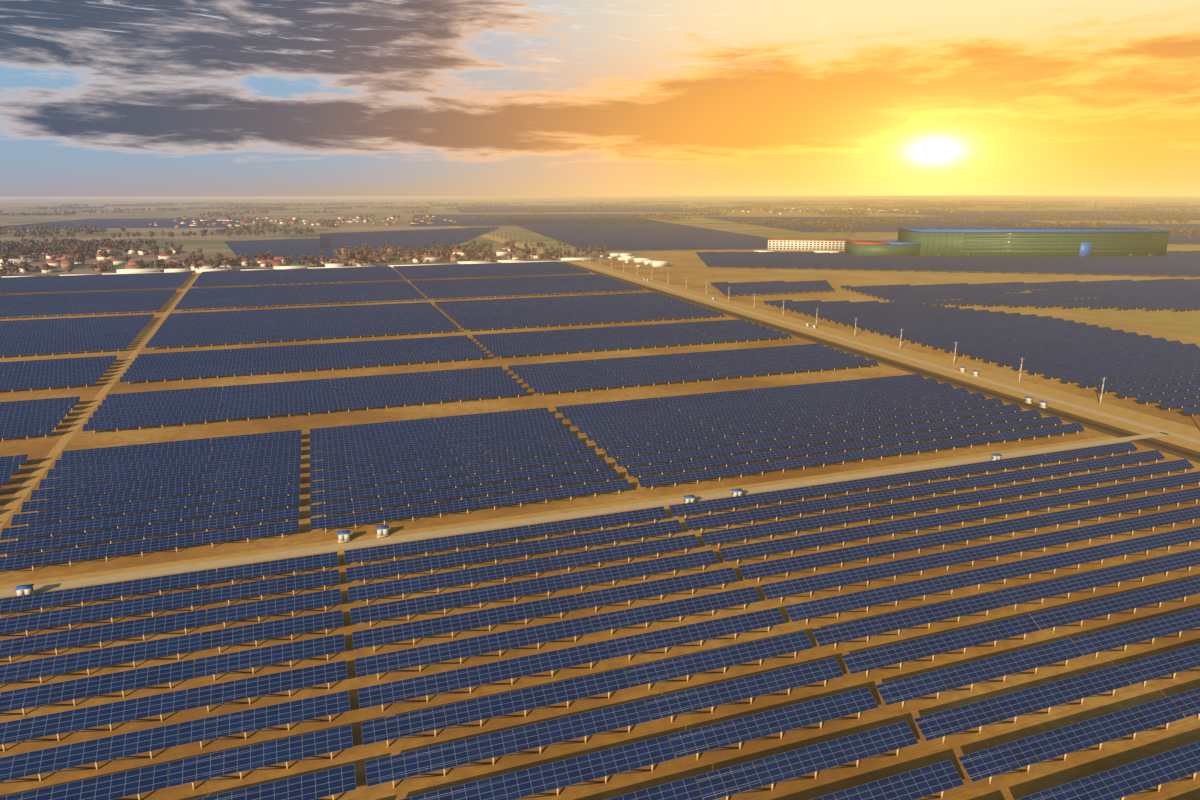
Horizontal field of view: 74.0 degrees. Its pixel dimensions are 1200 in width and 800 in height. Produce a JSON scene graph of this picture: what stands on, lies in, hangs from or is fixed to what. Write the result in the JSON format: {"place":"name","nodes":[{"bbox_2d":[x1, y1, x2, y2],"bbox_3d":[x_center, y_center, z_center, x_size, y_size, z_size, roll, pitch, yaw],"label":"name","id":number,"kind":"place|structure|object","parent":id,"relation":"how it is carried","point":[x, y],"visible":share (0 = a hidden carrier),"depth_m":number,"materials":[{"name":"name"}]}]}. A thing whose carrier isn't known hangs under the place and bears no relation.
{"place":"outdoors","nodes":[
{"label":"outdoors","id":0,"kind":"place"},
{"bbox_2d":[0,207,984,275],"bbox_3d":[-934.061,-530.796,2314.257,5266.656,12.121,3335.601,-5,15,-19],"label":"village houses","id":1,"kind":"structure","parent":0,"point":[193,269],"depth_m":902.80,"materials":[{"name":"white paint"}]},
{"bbox_2d":[0,245,1199,799],"bbox_3d":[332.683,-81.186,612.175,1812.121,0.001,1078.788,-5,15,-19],"label":"site soil","id":2,"kind":"structure","parent":0,"point":[1014,785],"depth_m":154.66,"materials":[{"name":"brown soil"}]},
{"bbox_2d":[16,278,1046,595],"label":"inverter cabinet bodies","id":3,"kind":"object","parent":2,"relation":"on","point":[342,538],"visible":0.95,"depth_m":198.85,"materials":[{"name":"white metal"}]},
{"bbox_2d":[15,278,1048,589],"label":"roof inverter cabinets","id":4,"kind":"structure","parent":3,"relation":"on","point":[387,526],"depth_m":181.29,"materials":[{"name":"white metal"}]},
{"bbox_2d":[23,278,1046,594],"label":"inverter cabinet louvres","id":5,"kind":"object","parent":3,"relation":"attached to","point":[685,500],"visible":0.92,"depth_m":199.05,"materials":[{"name":"grey metal"}]},
{"bbox_2d":[34,299,1047,593],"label":"inverter cabinets plinth","id":6,"kind":"structure","parent":2,"relation":"on","point":[388,533],"depth_m":180.99,"materials":[{"name":"grey concrete"}]},
{"bbox_2d":[0,205,1199,799],"bbox_3d":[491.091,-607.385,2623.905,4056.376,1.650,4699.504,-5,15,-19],"label":"solar modules","id":7,"kind":"object","parent":2,"relation":"on","point":[1054,347],"visible":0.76,"depth_m":197.82,"materials":[{"name":"blue glass"}]},
{"bbox_2d":[0,282,1199,799],"bbox_3d":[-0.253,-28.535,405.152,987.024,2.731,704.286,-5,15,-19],"label":"support posts","id":8,"kind":"object","parent":2,"relation":"on","point":[644,576],"visible":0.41,"depth_m":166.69,"materials":[{"name":"metal"}]},
{"bbox_2d":[0,355,1199,799],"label":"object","id":9,"kind":"object","parent":8,"relation":"on","point":[544,589],"visible":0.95,"depth_m":155.05,"materials":[{"name":"blue glass"}]},
{"bbox_2d":[0,226,1199,597],"bbox_3d":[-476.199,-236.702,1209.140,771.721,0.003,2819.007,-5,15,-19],"label":"dirt tracks","id":10,"kind":"object","parent":2,"relation":"on","point":[14,502],"visible":0.71,"depth_m":265.25},
{"bbox_2d":[0,226,1199,595],"bbox_3d":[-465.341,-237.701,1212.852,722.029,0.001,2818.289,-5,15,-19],"label":"concrete service roads","id":11,"kind":"structure","parent":2,"relation":"on","point":[322,548],"depth_m":200.96,"materials":[{"name":"beige concrete"}]},
{"bbox_2d":[0,250,1197,596],"bbox_3d":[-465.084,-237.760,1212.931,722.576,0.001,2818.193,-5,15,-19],"label":"service road curb","id":12,"kind":"structure","parent":11,"relation":"on","point":[606,512],"depth_m":197.99,"materials":[{"name":"beige paint"}]},
{"bbox_2d":[600,253,668,266],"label":"substation kiosks","id":13,"kind":"object","parent":2,"relation":"on","point":[626,257],"visible":0.94,"depth_m":891.52,"materials":[{"name":"white paint"}]},
{"bbox_2d":[754,250,838,252],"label":"white sheds","id":14,"kind":"object","parent":2,"relation":"on","point":[813,251],"visible":0.36,"depth_m":1007.17,"materials":[{"name":"white paint"}]},
{"bbox_2d":[491,230,1104,404],"bbox_3d":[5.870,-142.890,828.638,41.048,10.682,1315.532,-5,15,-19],"label":"concrete power poles","id":15,"kind":"object","parent":2,"relation":"on","point":[855,330],"visible":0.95,"depth_m":396.57,"materials":[{"name":"grey concrete"}]},
{"bbox_2d":[768,240,844,250],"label":"office walls","id":16,"kind":"structure","parent":2,"relation":"on","point":[808,245],"depth_m":1076.27,"materials":[{"name":"beige paint"}]},
{"bbox_2d":[501,244,1199,462],"bbox_3d":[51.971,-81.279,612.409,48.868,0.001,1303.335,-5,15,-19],"label":"drainage ditch","id":17,"kind":"object","parent":2,"relation":"on","point":[1073,421],"visible":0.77,"depth_m":324.64,"materials":[{"name":"soil"}]},
{"bbox_2d":[845,229,1169,255],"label":"factory walls","id":18,"kind":"structure","parent":2,"relation":"on","point":[923,239],"depth_m":950.55,"materials":[{"name":"green metal"}]},
{"bbox_2d":[1066,304,1199,336],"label":"grass patch","id":19,"kind":"object","parent":2,"relation":"on","point":[1187,322],"visible":0.67,"depth_m":498.91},
{"bbox_2d":[0,195,1199,276],"bbox_3d":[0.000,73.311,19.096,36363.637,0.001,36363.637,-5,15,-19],"label":"ground","id":20,"kind":"structure","parent":0,"point":[210,246],"depth_m":2853.01,"materials":[{"name":"brown soil"}]},
{"bbox_2d":[3,257,593,276],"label":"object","id":21,"kind":"object","parent":20,"relation":"on","point":[327,265],"visible":0.61,"depth_m":803.90,"materials":[{"name":"white paint"}]},
{"bbox_2d":[0,200,1199,275],"bbox_3d":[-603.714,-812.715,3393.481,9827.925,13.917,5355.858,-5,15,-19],"label":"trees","id":22,"kind":"object","parent":20,"relation":"on","point":[445,252],"visible":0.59,"depth_m":1461.93,"materials":[{"name":"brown plant"}]},
{"bbox_2d":[0,200,1199,274],"bbox_3d":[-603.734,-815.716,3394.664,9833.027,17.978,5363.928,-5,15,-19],"label":"trees","id":23,"kind":"object","parent":22,"relation":"attached to","point":[75,245],"visible":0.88,"depth_m":1758.65,"materials":[{"name":"green plant"}]},
{"bbox_2d":[0,0,1199,196],"label":"sky","id":24,"kind":"structure","parent":0,"point":[99,98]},
{"bbox_2d":[769,241,844,249],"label":"office windows","id":25,"kind":"structure","parent":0,"point":[806,244],"depth_m":1075.82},
{"bbox_2d":[768,238,850,240],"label":"office roof trim","id":26,"kind":"structure","parent":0,"point":[815,239],"depth_m":1077.04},
{"bbox_2d":[492,230,1197,401],"bbox_3d":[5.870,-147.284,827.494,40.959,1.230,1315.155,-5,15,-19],"label":"power poles conductors","id":27,"kind":"object","parent":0,"point":[904,329],"visible":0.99,"depth_m":380.48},
{"bbox_2d":[845,241,889,244],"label":"factory annex roof","id":28,"kind":"structure","parent":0,"point":[869,243],"depth_m":965.20,"materials":[{"name":"metal"}]},
{"bbox_2d":[879,228,1170,255],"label":"blue factory roof","id":29,"kind":"structure","parent":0,"point":[1085,249],"depth_m":950.12,"materials":[{"name":"blue metal"}]},
{"bbox_2d":[918,228,1163,256],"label":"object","id":30,"kind":"object","parent":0,"point":[970,254],"visible":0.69,"depth_m":951.76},
{"bbox_2d":[960,235,1154,251],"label":"factory bands","id":31,"kind":"object","parent":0,"point":[1055,243],"visible":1,"depth_m":949.00,"materials":[{"name":"metal"}]},
{"bbox_2d":[964,237,1151,237],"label":"factory windows","id":32,"kind":"structure","parent":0,"point":[1057,237],"depth_m":947.21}
]}

